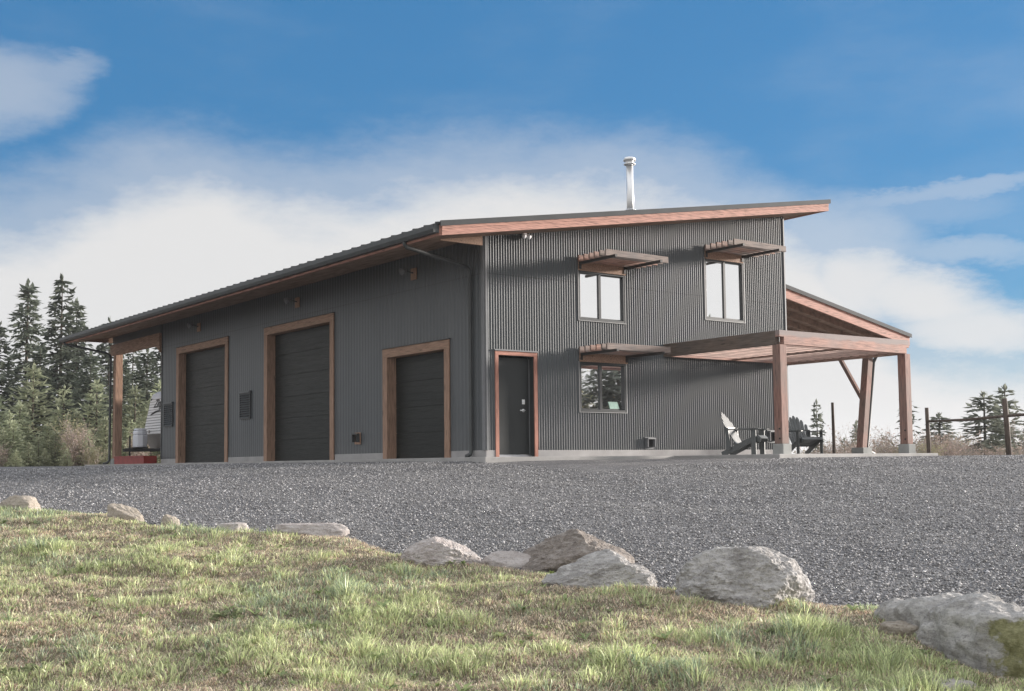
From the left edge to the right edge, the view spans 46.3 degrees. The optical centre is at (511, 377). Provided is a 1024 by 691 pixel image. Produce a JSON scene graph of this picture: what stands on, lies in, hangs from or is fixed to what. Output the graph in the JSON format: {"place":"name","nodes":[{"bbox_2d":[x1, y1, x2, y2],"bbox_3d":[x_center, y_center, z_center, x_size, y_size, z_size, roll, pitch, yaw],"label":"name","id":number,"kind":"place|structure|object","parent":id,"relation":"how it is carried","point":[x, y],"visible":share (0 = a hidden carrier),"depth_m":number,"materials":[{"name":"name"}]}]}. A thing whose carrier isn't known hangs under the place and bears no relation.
{"place":"outdoors","nodes":[
{"label":"outdoors","id":0,"kind":"place"},
{"bbox_2d":[85,453,937,465],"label":"concrete slab","id":1,"kind":"structure","parent":0,"point":[491,459],"depth_m":25.27,"materials":[{"name":"concrete"}]},
{"bbox_2d":[114,455,156,463],"bbox_3d":[-12.530,2.752,39.754,0.445,0.262,2.850,2,-5,-37],"label":"metal tray","id":2,"kind":"object","parent":1,"relation":"on","point":[143,459],"visible":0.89,"depth_m":39.10,"materials":[{"name":"red metal"}]},
{"bbox_2d":[122,392,160,455],"bbox_3d":[-9.990,1.759,42.580,7.687,2.598,2.400,2,-5,-37],"label":"travel trailer","id":3,"kind":"object","parent":1,"relation":"on","point":[149,434],"visible":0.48,"depth_m":41.03,"materials":[{"name":"white paint"}]},
{"bbox_2d":[59,157,911,463],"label":"workshop","id":4,"kind":"structure","parent":1,"relation":"on","point":[453,339],"depth_m":27.72,"materials":[{"name":"metal"}]},
{"bbox_2d":[185,346,224,462],"bbox_3d":[-9.205,0.870,36.315,0.060,3.442,3.582,2,-5,-37],"label":"garage door","id":5,"kind":"structure","parent":4,"relation":"in","point":[205,370],"depth_m":36.48,"materials":[{"name":"metal"}]},
{"bbox_2d":[274,324,329,460],"bbox_3d":[-5.374,0.455,31.194,0.060,3.442,3.569,2,-5,-37],"label":"garage door","id":6,"kind":"structure","parent":4,"relation":"in","point":[302,357],"depth_m":31.28,"materials":[{"name":"metal"}]},
{"bbox_2d":[396,351,443,458],"bbox_3d":[-1.944,0.641,26.577,0.060,2.324,2.357,2,-5,-37],"label":"garage door","id":7,"kind":"structure","parent":4,"relation":"in","point":[419,378],"depth_m":26.68,"materials":[{"name":"metal"}]},
{"bbox_2d":[498,357,531,456],"bbox_3d":[0.009,0.627,24.890,0.922,2.065,0.110,2,-5,-37],"label":"entry door","id":8,"kind":"structure","parent":4,"relation":"in","point":[514,391],"depth_m":24.93,"materials":[{"name":"paint"}]},
{"bbox_2d":[577,270,625,323],"bbox_3d":[1.969,-1.753,26.409,1.389,1.109,0.095,2,-5,-37],"label":"window","id":9,"kind":"structure","parent":4,"relation":"in","point":[601,297],"depth_m":26.41,"materials":[{"name":"glass"}]},
{"bbox_2d":[578,361,627,412],"bbox_3d":[1.983,0.232,26.259,1.387,1.111,0.095,2,-5,-37],"label":"window","id":10,"kind":"structure","parent":4,"relation":"in","point":[600,384],"depth_m":26.25,"materials":[{"name":"glass"}]},
{"bbox_2d":[608,402,618,408],"bbox_3d":[2.251,0.626,26.444,0.325,0.155,0.008,2,-5,-37],"label":"paper sheet","id":11,"kind":"object","parent":4,"relation":"on","point":[613,405],"visible":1,"depth_m":26.44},
{"bbox_2d":[578,249,667,275],"bbox_3d":[2.486,-2.491,26.063,1.841,0.320,1.218,2,-5,-37],"label":"sunshade","id":12,"kind":"object","parent":4,"relation":"attached to","point":[611,261],"visible":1,"depth_m":26.05,"materials":[{"name":"wood"}]},
{"bbox_2d":[579,343,670,363],"bbox_3d":[2.517,-0.506,25.925,1.863,0.320,1.218,2,-5,-37],"label":"sunshade","id":13,"kind":"object","parent":4,"relation":"attached to","point":[617,353],"visible":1,"depth_m":25.87,"materials":[{"name":"wood"}]},
{"bbox_2d":[703,257,745,323],"bbox_3d":[5.092,-2.072,28.771,1.384,1.498,0.095,2,-5,-37],"label":"window","id":14,"kind":"structure","parent":4,"relation":"in","point":[724,284],"depth_m":28.78,"materials":[{"name":"glass"}]},
{"bbox_2d":[704,239,785,262],"bbox_3d":[5.625,-2.982,28.451,1.847,0.320,1.218,2,-5,-37],"label":"sunshade","id":15,"kind":"object","parent":4,"relation":"attached to","point":[736,250],"visible":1,"depth_m":28.42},
{"bbox_2d":[720,412,768,454],"bbox_3d":[5.096,1.236,26.399,0.999,0.959,0.760,-3,-5,29],"label":"adirondack chair","id":16,"kind":"object","parent":1,"relation":"on","point":[752,441],"visible":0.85,"depth_m":26.27,"materials":[{"name":"paint"}]},
{"bbox_2d":[663,330,915,453],"bbox_3d":[6.220,0.512,27.378,4.515,2.622,3.735,2,-5,-37],"label":"pergola","id":17,"kind":"object","parent":1,"relation":"on","point":[794,347],"visible":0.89,"depth_m":26.45,"materials":[{"name":"wood"}]},
{"bbox_2d":[788,416,826,453],"bbox_3d":[7.008,1.391,28.818,0.760,0.959,0.999,0,-4,-14],"label":"adirondack chair","id":18,"kind":"object","parent":1,"relation":"on","point":[797,434],"visible":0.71,"depth_m":28.88,"materials":[{"name":"paint"}]},
{"bbox_2d":[0,455,1023,606],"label":"gravel yard","id":19,"kind":"structure","parent":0,"point":[594,466],"depth_m":16.69,"materials":[{"name":"gravel"}]},
{"bbox_2d":[0,444,12,466],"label":"shrub","id":20,"kind":"object","parent":19,"relation":"on","point":[5,457],"visible":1,"depth_m":50.41,"materials":[{"name":"green plant"}]},
{"bbox_2d":[6,450,23,466],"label":"young fir","id":21,"kind":"object","parent":19,"relation":"on","point":[15,462],"visible":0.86,"depth_m":49.68,"materials":[{"name":"green plant"}]},
{"bbox_2d":[19,442,38,466],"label":"young fir","id":22,"kind":"object","parent":19,"relation":"on","point":[31,462],"visible":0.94,"depth_m":50.39,"materials":[{"name":"green plant"}]},
{"bbox_2d":[36,448,52,465],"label":"young fir","id":23,"kind":"object","parent":19,"relation":"on","point":[45,452],"visible":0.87,"depth_m":49.87,"materials":[{"name":"green plant"}]},
{"bbox_2d":[54,442,72,465],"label":"young fir","id":24,"kind":"object","parent":19,"relation":"on","point":[61,451],"visible":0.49,"depth_m":50.87,"materials":[{"name":"green plant"}]},
{"bbox_2d":[60,448,74,465],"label":"young fir","id":25,"kind":"object","parent":19,"relation":"on","point":[66,463],"visible":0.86,"depth_m":49.85,"materials":[{"name":"green plant"}]},
{"bbox_2d":[84,444,107,464],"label":"shrub","id":26,"kind":"object","parent":19,"relation":"on","point":[95,459],"visible":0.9,"depth_m":50.36,"materials":[{"name":"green plant"}]},
{"bbox_2d":[101,448,111,464],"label":"young fir","id":27,"kind":"object","parent":19,"relation":"on","point":[105,459],"visible":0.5,"depth_m":50.88,"materials":[{"name":"green plant"}]},
{"bbox_2d":[400,536,480,566],"bbox_3d":[-0.759,1.944,12.523,0.884,0.554,0.619,-1,-4,0],"label":"boulder","id":28,"kind":"object","parent":19,"relation":"on","point":[434,551],"visible":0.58,"depth_m":12.33,"materials":[{"name":"stone"}]},
{"bbox_2d":[480,550,530,568],"bbox_3d":[-0.059,1.951,12.414,0.539,0.299,0.378,-1,-4,0],"label":"boulder","id":29,"kind":"object","parent":19,"relation":"on","point":[512,559],"visible":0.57,"depth_m":12.32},
{"bbox_2d":[522,529,634,572],"bbox_3d":[0.675,1.974,12.396,1.201,0.799,0.901,-1,-4,0],"label":"boulder","id":30,"kind":"object","parent":19,"relation":"on","point":[556,552],"visible":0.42,"depth_m":12.22,"materials":[{"name":"stone"}]},
{"bbox_2d":[542,549,657,587],"bbox_3d":[0.829,1.948,11.145,1.110,0.668,0.555,-1,-4,0],"label":"boulder","id":31,"kind":"object","parent":19,"relation":"on","point":[607,567],"visible":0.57,"depth_m":11.00,"materials":[{"name":"stone"}]},
{"bbox_2d":[674,545,814,608],"bbox_3d":[2.075,1.973,10.746,1.122,0.932,1.048,-4,-5,39],"label":"boulder","id":32,"kind":"object","parent":19,"relation":"on","point":[761,576],"visible":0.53,"depth_m":10.42,"materials":[{"name":"stone"}]},
{"bbox_2d":[804,443,844,453],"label":"shrub","id":33,"kind":"object","parent":19,"relation":"on","point":[824,449],"visible":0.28,"depth_m":46.06,"materials":[{"name":"beige plant"}]},
{"bbox_2d":[815,442,856,453],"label":"shrub","id":34,"kind":"object","parent":19,"relation":"on","point":[831,446],"visible":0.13,"depth_m":49.42,"materials":[{"name":"beige plant"}]},
{"bbox_2d":[826,431,845,453],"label":"sapling","id":35,"kind":"object","parent":19,"relation":"on","point":[836,445],"visible":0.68,"depth_m":44.29,"materials":[{"name":"beige plant"}]},
{"bbox_2d":[836,422,857,453],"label":"sapling","id":36,"kind":"object","parent":19,"relation":"on","point":[843,445],"visible":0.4,"depth_m":49.52,"materials":[{"name":"beige plant"}]},
{"bbox_2d":[842,422,857,451],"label":"sapling","id":37,"kind":"object","parent":19,"relation":"on","point":[852,438],"visible":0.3,"depth_m":47.38,"materials":[{"name":"beige plant"}]},
{"bbox_2d":[871,424,894,452],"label":"sapling","id":38,"kind":"object","parent":19,"relation":"on","point":[881,442],"visible":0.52,"depth_m":47.23,"materials":[{"name":"beige plant"}]},
{"bbox_2d":[883,423,899,452],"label":"sapling","id":39,"kind":"object","parent":19,"relation":"on","point":[890,451],"visible":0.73,"depth_m":42.05,"materials":[{"name":"beige plant"}]},
{"bbox_2d":[878,620,918,636],"bbox_3d":[3.032,1.991,9.234,0.396,0.204,0.317,-1,-4,0],"label":"stone","id":40,"kind":"object","parent":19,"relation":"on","point":[900,627],"visible":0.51,"depth_m":9.16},
{"bbox_2d":[916,438,946,455],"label":"shrub","id":41,"kind":"object","parent":19,"relation":"on","point":[932,448],"visible":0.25,"depth_m":46.89,"materials":[{"name":"beige plant"}]},
{"bbox_2d":[913,429,964,455],"bbox_3d":[17.037,3.005,48.159,1.894,2.068,2.378,-4,-6,42],"label":"shrub","id":42,"kind":"object","parent":19,"relation":"on","point":[947,452],"visible":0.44,"depth_m":48.06,"materials":[{"name":"brown plant"}]},
{"bbox_2d":[873,591,1023,680],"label":"boulder","id":43,"kind":"object","parent":19,"relation":"on","point":[982,632],"visible":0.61,"depth_m":8.30,"materials":[{"name":"stone"}]},
{"bbox_2d":[921,678,978,690],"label":"stone","id":44,"kind":"object","parent":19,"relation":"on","point":[953,680],"visible":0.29,"depth_m":7.62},
{"bbox_2d":[942,431,967,455],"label":"sapling","id":45,"kind":"object","parent":19,"relation":"on","point":[955,444],"visible":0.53,"depth_m":48.33,"materials":[{"name":"brown plant"}]},
{"bbox_2d":[957,432,983,454],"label":"sapling","id":46,"kind":"object","parent":19,"relation":"on","point":[963,445],"visible":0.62,"depth_m":46.37,"materials":[{"name":"plant"}]},
{"bbox_2d":[962,444,998,454],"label":"shrub","id":47,"kind":"object","parent":19,"relation":"on","point":[986,453],"visible":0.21,"depth_m":48.97,"materials":[{"name":"brown plant"}]},
{"bbox_2d":[980,443,1017,454],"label":"shrub","id":48,"kind":"object","parent":19,"relation":"on","point":[998,451],"visible":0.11,"depth_m":50.18,"materials":[{"name":"brown plant"}]},
{"bbox_2d":[1010,410,1023,454],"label":"sapling","id":49,"kind":"object","parent":19,"relation":"on","point":[1016,436],"visible":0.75,"depth_m":44.04,"materials":[{"name":"plant"}]},
{"bbox_2d":[0,505,1023,690],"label":"lawn","id":50,"kind":"structure","parent":0,"point":[224,681],"depth_m":9.79,"materials":[{"name":"plant"}]},
{"bbox_2d":[0,495,40,510],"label":"boulder","id":51,"kind":"object","parent":50,"relation":"on","point":[24,501],"visible":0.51,"depth_m":16.55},
{"bbox_2d":[0,661,47,675],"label":"broadleaf weed","id":52,"kind":"object","parent":50,"relation":"on","point":[26,667],"visible":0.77,"depth_m":8.39,"materials":[{"name":"green plant"}]},
{"bbox_2d":[107,503,144,521],"bbox_3d":[-4.995,1.848,15.557,0.522,0.421,0.261,-1,-4,0],"label":"boulder","id":53,"kind":"object","parent":50,"relation":"on","point":[125,512],"visible":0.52,"depth_m":15.49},
{"bbox_2d":[160,514,179,526],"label":"boulder","id":54,"kind":"object","parent":50,"relation":"on","point":[168,517],"visible":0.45,"depth_m":15.08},
{"bbox_2d":[217,522,249,531],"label":"boulder","id":55,"kind":"object","parent":50,"relation":"on","point":[236,526],"visible":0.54,"depth_m":14.55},
{"bbox_2d":[209,605,278,620],"bbox_3d":[-2.275,1.998,10.099,0.638,0.104,0.392,2,-5,-37],"label":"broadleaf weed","id":56,"kind":"object","parent":50,"relation":"on","point":[227,611],"visible":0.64,"depth_m":10.00,"materials":[{"name":"green plant"}]},
{"bbox_2d":[273,522,349,536],"bbox_3d":[-2.398,1.897,14.371,0.898,0.293,0.449,-1,-4,0],"label":"boulder","id":57,"kind":"object","parent":50,"relation":"on","point":[327,529],"visible":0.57,"depth_m":14.23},
{"bbox_2d":[0,0,1023,454],"label":"sky","id":58,"kind":"structure","parent":0,"point":[154,154],"materials":[{"name":"blue"}]},
{"bbox_3d":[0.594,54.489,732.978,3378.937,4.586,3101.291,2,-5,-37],"label":"meadow","id":59,"kind":"structure","parent":0,"visible":0},
{"bbox_2d":[0,397,16,444],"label":"young fir","id":60,"kind":"object","parent":59,"relation":"on","point":[1,414],"visible":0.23,"depth_m":56.16,"materials":[{"name":"green plant"}]},
{"bbox_2d":[0,427,19,466],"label":"young fir","id":61,"kind":"object","parent":59,"relation":"on","point":[4,444],"visible":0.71,"depth_m":51.86,"materials":[{"name":"green plant"}]},
{"bbox_2d":[0,321,25,445],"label":"conifer tree","id":62,"kind":"object","parent":59,"relation":"on","point":[3,374],"visible":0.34,"depth_m":68.23,"materials":[{"name":"green plant"}]},
{"bbox_2d":[0,410,31,465],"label":"young fir","id":63,"kind":"object","parent":59,"relation":"on","point":[9,418],"visible":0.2,"depth_m":53.95,"materials":[{"name":"green plant"}]},
{"bbox_2d":[1,420,32,466],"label":"young fir","id":64,"kind":"object","parent":59,"relation":"on","point":[15,443],"visible":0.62,"depth_m":52.40,"materials":[{"name":"green plant"}]},
{"bbox_2d":[2,401,41,466],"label":"young fir","id":65,"kind":"object","parent":59,"relation":"on","point":[18,407],"visible":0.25,"depth_m":55.99,"materials":[{"name":"green plant"}]},
{"bbox_2d":[0,278,52,435],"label":"conifer tree","id":66,"kind":"object","parent":59,"relation":"on","point":[27,330],"visible":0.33,"depth_m":72.17,"materials":[{"name":"green plant"}]},
{"bbox_2d":[2,363,61,458],"bbox_3d":[-23.077,2.056,57.916,4.653,5.649,4.518,2,-5,-29],"label":"young fir","id":67,"kind":"object","parent":59,"relation":"on","point":[32,392],"visible":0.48,"depth_m":57.97,"materials":[{"name":"green plant"}]},
{"bbox_2d":[26,435,46,465],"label":"young fir","id":68,"kind":"object","parent":59,"relation":"on","point":[38,443],"visible":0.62,"depth_m":51.39,"materials":[{"name":"green plant"}]},
{"bbox_2d":[16,346,66,443],"bbox_3d":[-25.264,1.721,64.047,3.673,6.828,3.637,-4,-5,35],"label":"conifer tree","id":69,"kind":"object","parent":59,"relation":"on","point":[40,360],"visible":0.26,"depth_m":64.05,"materials":[{"name":"green plant"}]},
{"bbox_2d":[27,423,61,465],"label":"young fir","id":70,"kind":"object","parent":59,"relation":"on","point":[48,435],"visible":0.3,"depth_m":52.85,"materials":[{"name":"green plant"}]},
{"bbox_2d":[15,273,88,442],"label":"conifer tree","id":71,"kind":"object","parent":59,"relation":"on","point":[63,352],"visible":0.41,"depth_m":70.07,"materials":[{"name":"green plant"}]},
{"bbox_2d":[41,430,67,465],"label":"young fir","id":72,"kind":"object","parent":59,"relation":"on","point":[56,450],"visible":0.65,"depth_m":51.36,"materials":[{"name":"green plant"}]},
{"bbox_2d":[32,384,90,456],"bbox_3d":[-21.496,2.508,56.966,3.055,4.377,2.914,0,-4,-11],"label":"young fir","id":73,"kind":"object","parent":59,"relation":"on","point":[68,402],"visible":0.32,"depth_m":56.87,"materials":[{"name":"green plant"}]},
{"bbox_2d":[24,409,106,465],"bbox_3d":[-19.799,2.812,53.565,2.504,2.718,3.065,-2,-4,18],"label":"shrub","id":74,"kind":"object","parent":59,"relation":"on","point":[67,423],"visible":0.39,"depth_m":53.20,"materials":[{"name":"green plant"}]},
{"bbox_2d":[55,297,100,431],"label":"conifer tree","id":75,"kind":"object","parent":59,"relation":"on","point":[80,315],"visible":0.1,"depth_m":76.32,"materials":[{"name":"green plant"}]},
{"bbox_2d":[58,420,100,465],"bbox_3d":[-18.778,2.915,51.698,2.362,2.225,1.881,-4,-5,35],"label":"shrub","id":76,"kind":"object","parent":59,"relation":"on","point":[75,447],"visible":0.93,"depth_m":51.68,"materials":[{"name":"brown plant"}]},
{"bbox_2d":[56,410,104,465],"bbox_3d":[-19.878,2.957,54.994,2.353,2.942,2.423,-1,-4,-1],"label":"young fir","id":77,"kind":"object","parent":59,"relation":"on","point":[79,416],"visible":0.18,"depth_m":54.95,"materials":[{"name":"green plant"}]},
{"bbox_2d":[75,449,97,464],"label":"shrub","id":78,"kind":"object","parent":59,"relation":"on","point":[87,461],"visible":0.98,"depth_m":49.89,"materials":[{"name":"green plant"}]},
{"bbox_2d":[76,429,100,465],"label":"young fir","id":79,"kind":"object","parent":59,"relation":"on","point":[90,438],"visible":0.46,"depth_m":51.86,"materials":[{"name":"green plant"}]},
{"bbox_2d":[66,351,112,463],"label":"conifer tree","id":80,"kind":"object","parent":59,"relation":"on","point":[92,361],"visible":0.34,"depth_m":65.99,"materials":[{"name":"green plant"}]},
{"bbox_2d":[74,379,126,464],"bbox_3d":[-20.138,2.408,58.135,3.173,4.764,3.326,0,-4,-4],"label":"young fir","id":81,"kind":"object","parent":59,"relation":"on","point":[95,396],"visible":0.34,"depth_m":57.97,"materials":[{"name":"green plant"}]},
{"bbox_2d":[82,417,122,464],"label":"young fir","id":82,"kind":"object","parent":59,"relation":"on","point":[105,440],"visible":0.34,"depth_m":53.86,"materials":[{"name":"green plant"}]},
{"bbox_2d":[88,317,126,428],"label":"conifer tree","id":83,"kind":"object","parent":59,"relation":"on","point":[102,347],"visible":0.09,"depth_m":80.04,"materials":[{"name":"green plant"}]},
{"bbox_2d":[94,360,142,464],"bbox_3d":[-20.241,1.971,62.034,3.315,5.893,3.282,-1,-4,8],"label":"conifer tree","id":84,"kind":"object","parent":59,"relation":"on","point":[126,384],"visible":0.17,"depth_m":61.99,"materials":[{"name":"green plant"}]},
{"bbox_2d":[94,384,148,455],"bbox_3d":[-18.222,2.515,57.843,3.626,4.402,3.520,-1,-4,8],"label":"young fir","id":85,"kind":"object","parent":59,"relation":"on","point":[136,393],"visible":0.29,"depth_m":57.95,"materials":[{"name":"green plant"}]},
{"bbox_2d":[108,350,151,420],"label":"conifer tree","id":86,"kind":"object","parent":59,"relation":"on","point":[128,361],"visible":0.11,"depth_m":72.16,"materials":[{"name":"green plant"}]},
{"bbox_2d":[122,419,149,455],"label":"young fir","id":87,"kind":"object","parent":59,"relation":"on","point":[127,433],"visible":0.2,"depth_m":54.87,"materials":[{"name":"green plant"}]},
{"bbox_2d":[123,348,160,462],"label":"conifer tree","id":88,"kind":"object","parent":59,"relation":"on","point":[146,368],"visible":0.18,"depth_m":65.99,"materials":[{"name":"green plant"}]},
{"bbox_2d":[124,429,159,455],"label":"shrub","id":89,"kind":"object","parent":59,"relation":"on","point":[138,454],"visible":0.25,"depth_m":52.72,"materials":[{"name":"brown plant"}]},
{"bbox_2d":[136,379,160,462],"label":"young fir","id":90,"kind":"object","parent":59,"relation":"on","point":[159,384],"visible":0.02,"depth_m":59.99,"materials":[{"name":"green plant"}]},
{"bbox_2d":[137,397,160,462],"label":"young fir","id":91,"kind":"object","parent":59,"relation":"on","point":[140,419],"visible":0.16,"depth_m":55.86,"materials":[{"name":"green plant"}]},
{"bbox_2d":[148,347,160,392],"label":"conifer tree","id":92,"kind":"object","parent":59,"relation":"on","point":[158,357],"visible":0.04,"depth_m":77.97,"materials":[{"name":"green plant"}]},
{"bbox_2d":[809,399,827,453],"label":"conifer tree","id":93,"kind":"object","parent":59,"relation":"on","point":[817,425],"visible":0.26,"depth_m":61.92,"materials":[{"name":"green plant"}]},
{"bbox_2d":[831,402,835,453],"bbox_3d":[9.394,1.702,34.963,0.099,1.921,0.097,2,-5,-37],"label":"fence post","id":94,"kind":"object","parent":59,"relation":"on","point":[833,430],"visible":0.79,"depth_m":34.94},
{"bbox_2d":[850,420,857,445],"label":"conifer tree","id":95,"kind":"object","parent":59,"relation":"on","point":[855,425],"visible":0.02,"depth_m":89.87,"materials":[{"name":"green plant"}]},
{"bbox_2d":[828,425,897,449],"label":"shrub","id":96,"kind":"object","parent":59,"relation":"on","point":[869,440],"visible":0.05,"depth_m":73.17,"materials":[{"name":"brown plant"}]},
{"bbox_2d":[844,432,897,452],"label":"shrub","id":97,"kind":"object","parent":59,"relation":"on","point":[882,438],"visible":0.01,"depth_m":68.14,"materials":[{"name":"brown plant"}]},
{"bbox_2d":[831,433,917,452],"bbox_3d":[18.455,4.258,59.523,3.405,2.972,4.116,-4,-6,42],"label":"shrub","id":98,"kind":"object","parent":59,"relation":"on","point":[880,445],"visible":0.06,"depth_m":59.18,"materials":[{"name":"brown plant"}]},
{"bbox_2d":[869,426,922,449],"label":"shrub","id":99,"kind":"object","parent":59,"relation":"on","point":[891,439],"visible":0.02,"depth_m":68.75,"materials":[{"name":"brown plant"}]},
{"bbox_2d":[893,405,922,445],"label":"conifer tree","id":100,"kind":"object","parent":59,"relation":"on","point":[913,416],"visible":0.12,"depth_m":57.96,"materials":[{"name":"green plant"}]},
{"bbox_2d":[890,430,971,452],"bbox_3d":[19.017,3.806,55.354,3.558,2.569,2.943,-1,-4,2],"label":"shrub","id":101,"kind":"object","parent":59,"relation":"on","point":[925,440],"visible":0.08,"depth_m":55.59,"materials":[{"name":"brown plant"}]},
{"bbox_2d":[918,412,965,452],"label":"conifer tree","id":102,"kind":"object","parent":59,"relation":"on","point":[943,426],"visible":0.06,"depth_m":69.73,"materials":[{"name":"green plant"}]},
{"bbox_2d":[914,431,982,454],"bbox_3d":[19.331,3.644,54.546,3.665,2.646,3.032,0,-4,-4],"label":"shrub","id":103,"kind":"object","parent":59,"relation":"on","point":[940,442],"visible":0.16,"depth_m":54.65,"materials":[{"name":"brown plant"}]},
{"bbox_2d":[937,430,980,455],"bbox_3d":[19.476,3.501,52.259,2.081,2.272,2.613,3,-6,-44],"label":"shrub","id":104,"kind":"object","parent":59,"relation":"on","point":[961,449],"visible":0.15,"depth_m":52.19,"materials":[{"name":"brown plant"}]},
{"bbox_2d":[925,398,1023,454],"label":"rail fence","id":105,"kind":"object","parent":59,"relation":"on","point":[1006,415],"visible":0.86,"depth_m":30.84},
{"bbox_2d":[956,391,1020,454],"bbox_3d":[23.750,3.319,59.842,4.815,5.339,4.821,2,-5,-36],"label":"conifer tree","id":106,"kind":"object","parent":59,"relation":"on","point":[996,427],"visible":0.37,"depth_m":59.68,"materials":[{"name":"green plant"}]},
{"bbox_2d":[981,383,1023,453],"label":"conifer tree","id":107,"kind":"object","parent":59,"relation":"on","point":[1010,402],"visible":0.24,"depth_m":61.87,"materials":[{"name":"green plant"}]},
{"bbox_2d":[996,440,1023,454],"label":"shrub","id":108,"kind":"object","parent":59,"relation":"on","point":[1020,448],"visible":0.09,"depth_m":55.10,"materials":[{"name":"brown plant"}]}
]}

